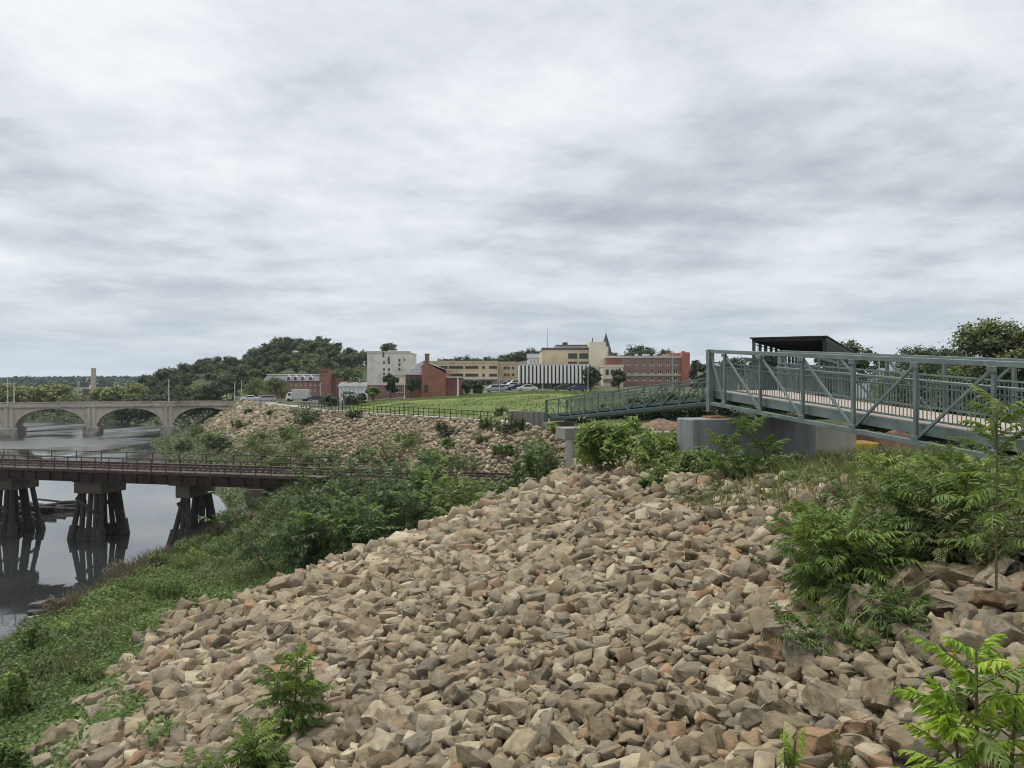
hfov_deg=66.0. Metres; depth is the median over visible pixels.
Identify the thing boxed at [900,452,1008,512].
ferny weed
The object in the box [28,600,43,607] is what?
shore stone
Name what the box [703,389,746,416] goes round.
bushy tree
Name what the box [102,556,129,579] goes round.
shrub
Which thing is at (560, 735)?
boulder
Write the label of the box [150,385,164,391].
broadleaf tree
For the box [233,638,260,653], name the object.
boulder
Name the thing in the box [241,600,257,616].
boulder
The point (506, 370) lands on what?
office wing
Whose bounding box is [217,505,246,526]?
shrub
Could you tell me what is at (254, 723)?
boulder
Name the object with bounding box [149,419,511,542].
bank weeds
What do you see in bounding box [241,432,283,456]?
shrub
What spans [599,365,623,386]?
cream infill building
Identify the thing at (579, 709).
boulder
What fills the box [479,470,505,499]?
shrub
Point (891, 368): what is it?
cupola house
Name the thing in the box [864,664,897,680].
boulder
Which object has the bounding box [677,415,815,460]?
bridge pier
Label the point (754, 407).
bushy tree
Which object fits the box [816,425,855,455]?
flood wall
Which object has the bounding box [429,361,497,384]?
parking garage
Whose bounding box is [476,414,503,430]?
shrub
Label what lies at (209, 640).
boulder
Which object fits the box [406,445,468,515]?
leafy bush
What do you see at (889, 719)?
boulder
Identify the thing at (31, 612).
shore stone
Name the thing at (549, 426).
shrub
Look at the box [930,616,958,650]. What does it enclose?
boulder
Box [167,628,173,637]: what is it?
boulder
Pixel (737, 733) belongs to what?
boulder
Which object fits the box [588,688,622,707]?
boulder
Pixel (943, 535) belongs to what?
ferny weed
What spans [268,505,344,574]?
leafy bush
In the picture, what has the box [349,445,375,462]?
shrub
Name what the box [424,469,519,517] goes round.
leafy bush
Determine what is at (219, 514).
shrub
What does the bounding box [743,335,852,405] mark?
pavilion
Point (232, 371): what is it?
broadleaf tree
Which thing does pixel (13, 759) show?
shrub
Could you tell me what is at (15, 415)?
arch bridge
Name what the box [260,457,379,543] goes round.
leafy bush
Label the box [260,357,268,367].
broadleaf tree
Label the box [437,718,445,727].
boulder
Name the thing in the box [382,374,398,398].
street tree
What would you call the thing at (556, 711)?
boulder
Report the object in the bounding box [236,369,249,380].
broadleaf tree
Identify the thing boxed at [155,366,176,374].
broadleaf tree
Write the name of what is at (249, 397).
parked car
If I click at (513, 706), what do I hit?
boulder
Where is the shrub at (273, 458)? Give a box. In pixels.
[262,451,288,465]
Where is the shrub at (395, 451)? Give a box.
[355,424,424,464]
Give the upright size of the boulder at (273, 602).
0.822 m
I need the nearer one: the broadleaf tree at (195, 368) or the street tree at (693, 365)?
the street tree at (693, 365)
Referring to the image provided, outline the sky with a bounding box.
[0,0,1023,377]
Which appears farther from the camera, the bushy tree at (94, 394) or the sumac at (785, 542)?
the bushy tree at (94, 394)
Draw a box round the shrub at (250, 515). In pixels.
[238,511,258,518]
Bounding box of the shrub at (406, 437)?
[394,430,421,446]
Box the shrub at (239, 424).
[230,418,251,428]
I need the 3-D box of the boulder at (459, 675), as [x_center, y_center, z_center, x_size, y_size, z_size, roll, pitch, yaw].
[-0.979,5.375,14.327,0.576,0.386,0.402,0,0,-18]
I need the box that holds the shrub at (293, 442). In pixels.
[271,429,312,455]
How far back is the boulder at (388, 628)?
18.94 m
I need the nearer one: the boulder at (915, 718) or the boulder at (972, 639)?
the boulder at (915, 718)
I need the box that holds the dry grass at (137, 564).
[30,508,247,621]
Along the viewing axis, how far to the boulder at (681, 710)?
9.63 m
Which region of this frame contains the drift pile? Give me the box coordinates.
[1,498,87,516]
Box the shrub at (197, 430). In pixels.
[190,423,204,435]
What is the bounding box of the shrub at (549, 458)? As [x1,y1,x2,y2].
[533,442,560,473]
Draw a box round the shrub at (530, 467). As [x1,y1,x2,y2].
[509,433,549,484]
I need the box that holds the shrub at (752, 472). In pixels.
[735,466,767,477]
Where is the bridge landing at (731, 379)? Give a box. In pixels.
[714,365,814,402]
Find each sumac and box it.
[759,498,933,622]
[772,497,851,561]
[812,450,1018,563]
[846,449,934,501]
[883,632,1023,767]
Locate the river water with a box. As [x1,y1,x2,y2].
[0,421,226,642]
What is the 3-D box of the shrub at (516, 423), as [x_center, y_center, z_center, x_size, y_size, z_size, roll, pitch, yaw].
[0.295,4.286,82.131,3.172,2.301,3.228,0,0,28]
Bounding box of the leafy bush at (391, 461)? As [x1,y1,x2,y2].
[325,456,434,537]
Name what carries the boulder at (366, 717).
on the ground at (898, 761)
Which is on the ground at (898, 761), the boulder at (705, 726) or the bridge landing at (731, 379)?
the boulder at (705, 726)
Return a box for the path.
[265,402,507,421]
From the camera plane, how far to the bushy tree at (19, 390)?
261.98 m
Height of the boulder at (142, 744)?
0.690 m
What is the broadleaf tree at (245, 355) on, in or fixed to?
on the ground at (898, 761)
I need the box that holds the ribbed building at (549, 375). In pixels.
[518,364,590,388]
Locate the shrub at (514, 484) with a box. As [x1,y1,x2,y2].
[489,470,530,494]
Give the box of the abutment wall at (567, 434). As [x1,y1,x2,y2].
[556,426,676,467]
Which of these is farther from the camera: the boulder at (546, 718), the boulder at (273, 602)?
the boulder at (273, 602)
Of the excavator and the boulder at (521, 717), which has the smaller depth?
the boulder at (521, 717)
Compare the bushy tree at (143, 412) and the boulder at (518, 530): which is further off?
the bushy tree at (143, 412)
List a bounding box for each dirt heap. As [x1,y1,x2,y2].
[637,418,676,430]
[857,430,919,452]
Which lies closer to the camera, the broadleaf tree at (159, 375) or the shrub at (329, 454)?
the shrub at (329, 454)
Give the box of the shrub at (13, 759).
[0,737,31,767]
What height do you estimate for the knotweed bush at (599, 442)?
2.481 m
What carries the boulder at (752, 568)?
on the ground at (898, 761)
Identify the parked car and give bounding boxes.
[240,395,258,400]
[256,395,275,401]
[307,395,324,400]
[485,385,505,391]
[507,384,522,389]
[517,385,537,390]
[554,385,570,390]
[568,385,587,390]
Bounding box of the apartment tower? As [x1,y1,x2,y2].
[367,350,416,383]
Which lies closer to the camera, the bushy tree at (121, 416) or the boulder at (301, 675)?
the boulder at (301, 675)
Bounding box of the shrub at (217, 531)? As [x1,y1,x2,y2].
[199,528,219,536]
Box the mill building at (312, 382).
[264,368,342,398]
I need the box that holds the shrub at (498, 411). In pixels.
[494,406,508,415]
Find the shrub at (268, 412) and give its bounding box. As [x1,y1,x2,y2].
[266,409,277,414]
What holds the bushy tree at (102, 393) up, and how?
on the ground at (898, 761)
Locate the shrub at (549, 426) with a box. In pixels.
[546,423,558,432]
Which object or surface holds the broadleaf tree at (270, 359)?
on the ground at (898, 761)
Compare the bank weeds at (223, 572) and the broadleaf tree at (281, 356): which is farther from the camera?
the broadleaf tree at (281, 356)
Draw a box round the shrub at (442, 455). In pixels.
[419,448,453,463]
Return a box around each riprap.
[30,448,1023,767]
[199,400,569,473]
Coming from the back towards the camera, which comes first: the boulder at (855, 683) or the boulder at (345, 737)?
the boulder at (345, 737)
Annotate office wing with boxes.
[498,362,516,382]
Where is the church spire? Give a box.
[603,334,610,355]
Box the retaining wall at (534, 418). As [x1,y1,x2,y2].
[508,411,544,430]
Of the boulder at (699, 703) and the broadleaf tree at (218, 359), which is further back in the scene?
the broadleaf tree at (218, 359)
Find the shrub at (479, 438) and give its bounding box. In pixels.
[474,433,487,444]
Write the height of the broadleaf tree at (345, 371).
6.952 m
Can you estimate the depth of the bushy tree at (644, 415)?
86.79 m
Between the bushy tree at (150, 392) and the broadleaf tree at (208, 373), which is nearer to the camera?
the bushy tree at (150, 392)
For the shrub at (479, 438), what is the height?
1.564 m
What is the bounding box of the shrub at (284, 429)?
[277,424,300,439]
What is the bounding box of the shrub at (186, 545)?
[173,537,202,554]
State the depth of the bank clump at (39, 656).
30.41 m
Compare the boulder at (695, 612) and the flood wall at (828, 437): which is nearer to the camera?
the boulder at (695, 612)
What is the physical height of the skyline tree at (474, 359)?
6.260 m
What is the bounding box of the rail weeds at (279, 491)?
[99,466,508,599]
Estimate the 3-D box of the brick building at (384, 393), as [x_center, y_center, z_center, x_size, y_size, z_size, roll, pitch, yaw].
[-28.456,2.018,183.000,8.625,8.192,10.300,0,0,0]
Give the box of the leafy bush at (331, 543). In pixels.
[290,488,399,560]
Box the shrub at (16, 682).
[0,657,33,717]
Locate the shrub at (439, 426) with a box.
[433,420,460,437]
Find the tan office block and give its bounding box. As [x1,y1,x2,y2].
[539,328,607,384]
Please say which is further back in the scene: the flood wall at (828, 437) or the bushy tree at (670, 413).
the bushy tree at (670, 413)
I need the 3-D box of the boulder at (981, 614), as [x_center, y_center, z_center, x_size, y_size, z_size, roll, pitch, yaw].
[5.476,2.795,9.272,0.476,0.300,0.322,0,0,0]
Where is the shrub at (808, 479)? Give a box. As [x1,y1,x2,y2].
[800,468,862,482]
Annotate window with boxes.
[417,379,420,388]
[449,366,462,368]
[465,366,478,368]
[465,374,478,376]
[568,353,577,358]
[579,353,587,358]
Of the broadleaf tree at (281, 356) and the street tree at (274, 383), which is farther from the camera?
the broadleaf tree at (281, 356)
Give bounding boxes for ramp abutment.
[542,422,577,429]
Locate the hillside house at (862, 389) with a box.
[856,370,873,397]
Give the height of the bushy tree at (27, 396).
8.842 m
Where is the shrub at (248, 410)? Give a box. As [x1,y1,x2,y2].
[243,407,252,413]
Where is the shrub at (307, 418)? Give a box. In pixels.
[289,402,323,424]
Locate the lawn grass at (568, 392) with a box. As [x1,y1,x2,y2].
[343,389,614,421]
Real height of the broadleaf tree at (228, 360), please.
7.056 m
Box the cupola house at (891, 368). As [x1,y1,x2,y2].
[871,362,908,395]
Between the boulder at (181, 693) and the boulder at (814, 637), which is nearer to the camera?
the boulder at (814, 637)
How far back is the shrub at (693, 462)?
24.60 m
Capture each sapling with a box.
[164,713,297,767]
[249,641,337,742]
[692,412,796,478]
[918,441,1019,504]
[931,385,1023,607]
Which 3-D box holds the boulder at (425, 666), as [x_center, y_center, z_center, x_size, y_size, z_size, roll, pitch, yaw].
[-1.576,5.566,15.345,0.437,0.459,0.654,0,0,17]
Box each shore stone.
[27,609,42,614]
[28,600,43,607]
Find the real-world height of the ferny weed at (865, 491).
1.294 m
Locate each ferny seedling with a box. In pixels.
[767,598,883,657]
[789,572,913,631]
[857,584,939,635]
[885,540,969,576]
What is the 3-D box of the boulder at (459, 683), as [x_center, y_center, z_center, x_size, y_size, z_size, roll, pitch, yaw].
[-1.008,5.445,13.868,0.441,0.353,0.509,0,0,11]
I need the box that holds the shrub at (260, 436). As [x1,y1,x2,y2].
[245,428,267,447]
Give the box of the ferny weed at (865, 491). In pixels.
[842,459,972,525]
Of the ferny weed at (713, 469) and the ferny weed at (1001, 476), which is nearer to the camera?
the ferny weed at (1001, 476)
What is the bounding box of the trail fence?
[298,400,494,419]
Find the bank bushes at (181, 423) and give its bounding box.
[28,389,232,427]
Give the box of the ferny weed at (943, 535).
[878,500,994,578]
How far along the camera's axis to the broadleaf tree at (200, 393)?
214.94 m
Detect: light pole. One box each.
[6,377,8,405]
[13,384,14,402]
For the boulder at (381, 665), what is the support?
on the ground at (898, 761)
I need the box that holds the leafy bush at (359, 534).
[327,500,389,553]
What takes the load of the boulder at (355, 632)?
on the ground at (898, 761)
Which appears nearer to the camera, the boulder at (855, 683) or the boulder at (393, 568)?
the boulder at (855, 683)
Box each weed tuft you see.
[304,651,312,710]
[578,501,591,507]
[698,470,715,477]
[749,553,767,567]
[775,717,806,767]
[825,731,852,767]
[834,453,879,477]
[880,450,937,476]
[952,503,1023,572]
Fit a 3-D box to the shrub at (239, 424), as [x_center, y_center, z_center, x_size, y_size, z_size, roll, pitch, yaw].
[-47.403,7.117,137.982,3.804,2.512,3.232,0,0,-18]
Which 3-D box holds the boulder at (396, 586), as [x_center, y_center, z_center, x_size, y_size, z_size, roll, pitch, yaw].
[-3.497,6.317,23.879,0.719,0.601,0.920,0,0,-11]
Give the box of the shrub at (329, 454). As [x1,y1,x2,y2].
[307,447,340,465]
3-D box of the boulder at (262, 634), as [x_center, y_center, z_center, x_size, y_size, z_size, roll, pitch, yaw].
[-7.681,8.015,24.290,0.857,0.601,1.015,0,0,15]
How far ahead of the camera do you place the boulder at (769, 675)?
9.68 m
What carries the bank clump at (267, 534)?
on the ground at (898, 761)
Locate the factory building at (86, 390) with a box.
[82,385,90,394]
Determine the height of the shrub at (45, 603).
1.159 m
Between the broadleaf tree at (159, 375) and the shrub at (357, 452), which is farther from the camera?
the broadleaf tree at (159, 375)
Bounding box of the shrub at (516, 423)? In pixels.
[496,414,528,434]
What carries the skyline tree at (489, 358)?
on the ground at (898, 761)
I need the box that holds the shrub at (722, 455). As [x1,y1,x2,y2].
[715,453,750,468]
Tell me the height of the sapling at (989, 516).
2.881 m
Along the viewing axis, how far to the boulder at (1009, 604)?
9.27 m
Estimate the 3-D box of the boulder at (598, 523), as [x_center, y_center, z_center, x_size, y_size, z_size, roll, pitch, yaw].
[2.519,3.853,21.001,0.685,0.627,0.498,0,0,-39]
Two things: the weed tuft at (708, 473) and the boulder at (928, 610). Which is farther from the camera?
the weed tuft at (708, 473)
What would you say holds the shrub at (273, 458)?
on the ground at (898, 761)
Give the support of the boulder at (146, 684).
on the ground at (898, 761)
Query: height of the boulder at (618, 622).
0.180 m
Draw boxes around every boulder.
[19,747,34,759]
[33,724,58,756]
[53,719,83,744]
[69,724,90,744]
[77,727,90,750]
[89,717,124,743]
[96,730,122,747]
[116,704,133,717]
[125,665,148,680]
[126,735,134,743]
[134,680,151,693]
[137,719,162,750]
[142,697,159,712]
[143,705,169,719]
[148,664,175,680]
[152,736,169,750]
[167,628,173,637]
[169,725,194,736]
[175,688,208,708]
[176,688,199,698]
[183,658,204,670]
[200,694,224,704]
[206,636,220,649]
[206,668,213,678]
[207,624,221,634]
[213,712,235,724]
[220,638,243,648]
[231,704,261,723]
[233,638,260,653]
[234,716,256,731]
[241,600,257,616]
[244,611,273,628]
[255,632,270,637]
[256,712,273,725]
[263,663,290,688]
[267,594,295,608]
[267,622,284,633]
[268,622,292,641]
[272,717,291,728]
[279,635,306,647]
[281,595,308,611]
[285,606,315,624]
[285,671,306,690]
[287,619,307,633]
[290,656,322,670]
[290,694,326,700]
[296,729,318,744]
[298,642,317,656]
[302,688,324,705]
[308,594,328,603]
[308,632,332,644]
[311,729,336,746]
[328,598,354,615]
[328,625,336,635]
[328,699,347,712]
[329,674,344,690]
[336,618,354,632]
[336,729,360,750]
[340,719,364,730]
[342,699,362,720]
[345,648,364,668]
[346,613,381,639]
[357,731,374,748]
[359,700,389,725]
[363,570,386,581]
[365,679,388,692]
[368,603,387,614]
[368,728,400,756]
[372,708,396,725]
[375,655,397,674]
[380,690,404,707]
[383,619,414,633]
[387,558,409,575]
[391,581,401,592]
[393,729,406,740]
[395,673,410,680]
[399,730,432,757]
[408,710,430,725]
[410,622,425,630]
[414,631,434,643]
[416,604,441,617]
[416,657,442,677]
[434,621,455,629]
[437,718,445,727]
[441,680,466,703]
[447,669,473,680]
[451,689,469,703]
[455,741,483,767]
[456,548,480,567]
[457,596,483,609]
[468,571,490,578]
[469,554,496,567]
[469,690,487,706]
[480,624,498,635]
[482,658,503,678]
[487,694,506,713]
[488,723,526,739]
[490,539,516,552]
[493,563,506,571]
[497,720,518,731]
[500,697,529,716]
[501,728,538,758]
[503,654,530,670]
[515,526,536,533]
[516,563,542,580]
[516,703,544,724]
[517,585,549,604]
[527,665,552,683]
[527,713,539,730]
[533,556,552,564]
[535,726,553,750]
[538,707,560,716]
[538,710,553,726]
[546,627,574,644]
[548,720,576,747]
[549,543,575,557]
[555,644,573,653]
[558,707,578,726]
[559,735,585,760]
[561,566,583,582]
[567,520,593,541]
[567,698,604,722]
[586,712,602,736]
[587,654,611,673]
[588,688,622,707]
[590,718,617,747]
[592,515,616,531]
[592,594,623,599]
[594,608,613,624]
[606,616,623,628]
[614,569,642,592]
[622,686,648,717]
[625,658,646,675]
[628,624,650,637]
[631,681,658,695]
[642,635,667,653]
[642,712,666,738]
[645,562,662,568]
[653,523,673,539]
[662,590,688,600]
[671,735,700,762]
[673,661,705,683]
[673,695,694,723]
[676,562,691,572]
[676,597,695,615]
[680,605,704,629]
[687,692,720,715]
[696,724,725,761]
[698,557,720,567]
[700,568,732,587]
[700,720,713,732]
[702,616,724,630]
[705,674,733,697]
[718,584,744,595]
[724,620,753,640]
[727,728,749,737]
[728,656,755,675]
[735,668,757,681]
[739,700,765,730]
[746,564,768,575]
[748,607,777,634]
[750,681,778,703]
[753,592,771,608]
[753,670,783,685]
[755,637,791,661]
[757,691,780,705]
[760,618,791,641]
[760,697,803,714]
[762,710,808,738]
[766,598,794,619]
[780,510,796,520]
[781,638,825,666]
[782,734,795,763]
[783,624,803,631]
[788,589,808,603]
[788,611,818,625]
[791,492,823,515]
[792,726,839,755]
[793,652,814,681]
[794,629,816,641]
[796,680,847,710]
[801,680,841,719]
[802,675,828,683]
[808,598,818,611]
[818,641,855,661]
[819,590,846,615]
[820,626,851,642]
[831,738,855,759]
[834,728,877,746]
[835,718,873,740]
[836,698,843,713]
[839,698,877,716]
[843,584,894,625]
[847,678,860,691]
[856,711,881,729]
[859,678,900,711]
[860,583,888,600]
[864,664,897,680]
[874,729,884,743]
[877,709,899,729]
[882,716,939,764]
[883,586,913,599]
[883,699,912,712]
[884,561,931,596]
[889,623,911,634]
[893,641,928,667]
[895,627,935,664]
[895,681,912,700]
[895,704,921,724]
[897,661,921,678]
[911,623,931,638]
[912,715,932,723]
[913,683,945,704]
[914,734,939,750]
[921,561,985,584]
[921,618,945,629]
[922,588,945,616]
[924,593,955,612]
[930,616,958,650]
[937,724,996,767]
[940,628,985,652]
[941,668,978,692]
[943,708,974,725]
[951,586,998,613]
[951,602,977,625]
[954,692,967,710]
[958,608,997,626]
[961,649,990,667]
[962,583,991,587]
[963,683,1012,706]
[966,590,1013,611]
[968,558,987,564]
[972,555,1014,586]
[978,616,1023,647]
[978,694,1019,727]
[982,726,1023,763]
[986,573,1014,588]
[989,647,1010,673]
[993,680,1013,691]
[999,591,1022,610]
[1003,562,1023,576]
[1004,642,1023,657]
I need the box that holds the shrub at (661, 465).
[648,450,691,476]
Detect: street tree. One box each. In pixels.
[238,376,271,396]
[256,375,290,400]
[365,386,380,400]
[380,342,397,350]
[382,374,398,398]
[407,376,415,397]
[462,382,471,394]
[471,379,484,393]
[580,366,602,390]
[611,368,626,391]
[688,360,701,390]
[695,364,705,394]
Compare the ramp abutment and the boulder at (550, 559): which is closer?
the boulder at (550, 559)
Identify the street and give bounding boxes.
[471,383,552,393]
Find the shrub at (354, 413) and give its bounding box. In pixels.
[345,408,362,419]
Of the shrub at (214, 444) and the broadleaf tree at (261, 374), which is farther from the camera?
the broadleaf tree at (261, 374)
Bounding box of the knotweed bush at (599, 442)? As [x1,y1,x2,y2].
[571,415,678,470]
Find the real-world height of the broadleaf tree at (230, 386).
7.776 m
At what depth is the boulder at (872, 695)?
8.29 m
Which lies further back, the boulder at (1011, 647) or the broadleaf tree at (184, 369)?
the broadleaf tree at (184, 369)
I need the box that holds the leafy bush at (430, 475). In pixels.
[396,450,482,521]
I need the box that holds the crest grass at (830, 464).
[607,443,1023,648]
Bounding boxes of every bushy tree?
[0,382,17,401]
[2,382,15,397]
[4,384,32,401]
[17,390,39,401]
[23,386,49,401]
[41,381,83,410]
[41,383,71,401]
[46,397,61,410]
[87,387,105,400]
[98,386,114,400]
[98,386,120,400]
[106,383,131,400]
[110,400,133,421]
[112,409,127,421]
[114,380,146,400]
[123,395,139,416]
[129,393,157,417]
[138,390,158,399]
[152,390,172,400]
[164,387,193,400]
[564,407,597,422]
[583,401,625,418]
[619,390,665,419]
[642,388,703,418]
[672,392,717,417]
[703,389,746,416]
[740,405,794,416]
[863,368,921,406]
[865,429,906,432]
[889,363,956,405]
[919,395,981,453]
[920,365,984,411]
[950,369,1020,418]
[957,402,1020,461]
[989,369,1023,417]
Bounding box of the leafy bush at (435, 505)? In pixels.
[388,482,482,529]
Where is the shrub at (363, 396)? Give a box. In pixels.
[357,393,366,403]
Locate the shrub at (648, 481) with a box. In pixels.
[636,476,662,486]
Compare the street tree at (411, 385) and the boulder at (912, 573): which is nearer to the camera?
the boulder at (912, 573)
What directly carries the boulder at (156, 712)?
on the ground at (898, 761)
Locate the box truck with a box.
[286,389,309,400]
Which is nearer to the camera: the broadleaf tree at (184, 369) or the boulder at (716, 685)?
the boulder at (716, 685)
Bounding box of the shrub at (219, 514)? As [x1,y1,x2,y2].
[215,508,234,520]
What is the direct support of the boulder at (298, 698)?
on the ground at (898, 761)
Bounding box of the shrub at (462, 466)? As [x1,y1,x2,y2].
[444,452,478,471]
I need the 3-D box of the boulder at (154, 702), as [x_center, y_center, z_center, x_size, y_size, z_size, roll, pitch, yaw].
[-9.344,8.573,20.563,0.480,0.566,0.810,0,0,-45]
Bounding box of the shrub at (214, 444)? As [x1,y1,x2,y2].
[209,434,233,450]
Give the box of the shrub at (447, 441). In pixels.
[439,436,454,448]
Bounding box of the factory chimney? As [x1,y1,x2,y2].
[91,368,95,389]
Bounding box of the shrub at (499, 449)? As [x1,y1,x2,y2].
[490,443,516,457]
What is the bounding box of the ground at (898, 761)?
[0,351,1023,767]
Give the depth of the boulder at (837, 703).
8.60 m
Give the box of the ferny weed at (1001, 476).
[930,455,1023,524]
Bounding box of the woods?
[0,375,147,386]
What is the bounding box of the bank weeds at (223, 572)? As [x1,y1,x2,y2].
[0,472,541,665]
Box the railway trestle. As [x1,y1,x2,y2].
[0,449,547,545]
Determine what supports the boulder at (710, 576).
on the ground at (898, 761)
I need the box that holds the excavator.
[856,434,881,452]
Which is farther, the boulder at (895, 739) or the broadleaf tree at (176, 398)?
the broadleaf tree at (176, 398)
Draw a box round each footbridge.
[545,373,757,421]
[706,349,1023,465]
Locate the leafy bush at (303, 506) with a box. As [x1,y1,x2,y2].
[196,474,359,571]
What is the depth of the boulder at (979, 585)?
10.06 m
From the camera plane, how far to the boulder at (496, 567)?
21.04 m
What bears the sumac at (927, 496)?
on the ground at (898, 761)
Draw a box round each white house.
[338,381,369,399]
[527,354,538,363]
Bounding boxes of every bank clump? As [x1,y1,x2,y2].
[17,691,37,713]
[27,646,68,673]
[50,614,90,637]
[66,659,109,690]
[76,623,118,645]
[96,573,145,603]
[113,603,153,624]
[142,574,187,600]
[169,545,208,569]
[186,558,229,583]
[204,535,235,555]
[215,548,256,565]
[239,533,277,555]
[258,528,285,541]
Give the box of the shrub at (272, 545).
[259,520,291,553]
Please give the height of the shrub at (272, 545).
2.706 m
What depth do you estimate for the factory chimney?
299.26 m
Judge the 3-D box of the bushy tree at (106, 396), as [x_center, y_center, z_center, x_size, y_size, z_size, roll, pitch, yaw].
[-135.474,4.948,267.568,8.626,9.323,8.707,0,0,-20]
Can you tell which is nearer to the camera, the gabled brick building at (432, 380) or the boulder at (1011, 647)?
the boulder at (1011, 647)
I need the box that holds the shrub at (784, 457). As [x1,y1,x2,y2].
[753,450,810,469]
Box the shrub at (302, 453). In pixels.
[295,446,320,462]
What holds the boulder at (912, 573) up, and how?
on the ground at (898, 761)
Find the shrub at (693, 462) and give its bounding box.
[667,444,717,473]
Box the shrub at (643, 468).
[625,464,653,474]
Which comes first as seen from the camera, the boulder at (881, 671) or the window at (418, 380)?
the boulder at (881, 671)
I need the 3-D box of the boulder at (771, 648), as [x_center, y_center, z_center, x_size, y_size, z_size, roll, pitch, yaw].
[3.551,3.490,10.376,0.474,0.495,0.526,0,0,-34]
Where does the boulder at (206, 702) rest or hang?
on the ground at (898, 761)
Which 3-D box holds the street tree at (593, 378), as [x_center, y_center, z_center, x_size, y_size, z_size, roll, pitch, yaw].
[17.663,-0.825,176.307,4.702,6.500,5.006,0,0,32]
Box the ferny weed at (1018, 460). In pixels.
[982,441,1023,500]
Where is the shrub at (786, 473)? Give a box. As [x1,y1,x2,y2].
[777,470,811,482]
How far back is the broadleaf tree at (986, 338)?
77.12 m
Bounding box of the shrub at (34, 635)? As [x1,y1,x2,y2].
[11,611,51,653]
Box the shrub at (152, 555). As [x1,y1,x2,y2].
[141,549,169,566]
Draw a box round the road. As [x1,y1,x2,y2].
[253,394,464,402]
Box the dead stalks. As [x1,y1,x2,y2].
[0,544,217,705]
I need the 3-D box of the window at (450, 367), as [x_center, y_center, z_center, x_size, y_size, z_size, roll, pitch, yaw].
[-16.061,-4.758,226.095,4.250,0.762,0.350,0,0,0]
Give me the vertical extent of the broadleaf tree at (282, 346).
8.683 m
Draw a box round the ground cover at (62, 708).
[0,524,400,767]
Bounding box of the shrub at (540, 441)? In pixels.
[522,434,560,455]
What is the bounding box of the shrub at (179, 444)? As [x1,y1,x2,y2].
[165,438,193,451]
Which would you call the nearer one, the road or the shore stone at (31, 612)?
the shore stone at (31, 612)
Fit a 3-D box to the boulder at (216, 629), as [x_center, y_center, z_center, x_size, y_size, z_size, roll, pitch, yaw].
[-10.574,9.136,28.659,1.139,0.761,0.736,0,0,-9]
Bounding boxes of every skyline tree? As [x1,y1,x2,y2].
[449,355,470,360]
[464,356,483,360]
[482,356,499,361]
[497,351,526,361]
[497,353,511,361]
[512,347,538,360]
[624,344,642,355]
[637,344,658,355]
[657,348,674,355]
[719,356,748,379]
[741,356,774,387]
[811,358,821,366]
[869,361,884,369]
[895,348,916,377]
[896,345,940,371]
[919,345,953,370]
[945,350,972,374]
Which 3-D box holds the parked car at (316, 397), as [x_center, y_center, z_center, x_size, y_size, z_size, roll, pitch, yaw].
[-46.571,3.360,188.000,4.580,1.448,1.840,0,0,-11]
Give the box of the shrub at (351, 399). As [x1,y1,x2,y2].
[339,391,362,404]
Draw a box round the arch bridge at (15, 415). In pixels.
[0,400,238,436]
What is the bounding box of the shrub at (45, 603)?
[41,594,76,614]
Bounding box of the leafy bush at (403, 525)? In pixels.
[326,477,435,539]
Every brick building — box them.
[367,375,405,399]
[405,354,463,397]
[605,351,689,386]
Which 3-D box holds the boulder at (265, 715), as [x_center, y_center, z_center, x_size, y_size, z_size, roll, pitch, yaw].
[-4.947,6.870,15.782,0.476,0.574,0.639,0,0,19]
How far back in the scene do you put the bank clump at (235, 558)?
46.36 m
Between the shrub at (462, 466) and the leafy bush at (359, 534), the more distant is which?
the shrub at (462, 466)
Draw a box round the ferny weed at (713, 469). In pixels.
[699,456,741,479]
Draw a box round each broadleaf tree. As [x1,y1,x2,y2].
[135,374,151,385]
[145,377,163,390]
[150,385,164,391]
[151,368,170,382]
[153,381,164,390]
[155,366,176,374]
[160,378,172,386]
[171,373,182,385]
[172,394,185,400]
[173,362,191,375]
[177,375,193,387]
[183,398,201,416]
[185,371,197,379]
[189,363,202,379]
[190,384,200,395]
[192,392,207,410]
[193,388,210,408]
[198,380,228,400]
[199,360,213,372]
[202,362,213,375]
[203,366,217,383]
[210,369,223,378]
[212,356,222,364]
[212,363,224,379]
[212,377,224,391]
[217,360,227,370]
[217,370,234,377]
[218,375,230,397]
[221,374,245,399]
[222,355,235,366]
[227,366,237,375]
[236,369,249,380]
[238,363,251,374]
[239,357,248,365]
[240,347,254,359]
[243,360,257,371]
[244,375,253,386]
[247,368,259,385]
[248,357,260,369]
[250,343,271,360]
[255,368,266,381]
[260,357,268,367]
[262,350,280,367]
[262,366,275,374]
[267,337,283,347]
[270,361,282,373]
[273,340,292,354]
[275,336,291,347]
[276,358,286,370]
[279,352,289,361]
[282,349,293,362]
[284,358,301,372]
[288,338,297,349]
[288,351,303,362]
[290,338,305,351]
[296,342,309,358]
[298,358,315,373]
[301,340,313,355]
[304,363,318,373]
[307,340,320,356]
[311,367,320,373]
[313,354,326,365]
[314,347,326,357]
[318,358,335,369]
[319,339,329,348]
[326,343,337,351]
[327,349,338,359]
[330,353,344,366]
[331,350,340,365]
[331,369,345,378]
[332,342,342,350]
[332,364,351,377]
[338,354,354,366]
[340,367,355,381]
[343,347,356,354]
[347,354,356,368]
[348,369,365,381]
[353,354,361,369]
[358,352,366,367]
[838,339,878,399]
[938,317,1023,388]
[988,326,1023,375]
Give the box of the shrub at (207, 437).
[195,429,225,448]
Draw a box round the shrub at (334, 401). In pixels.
[318,392,340,405]

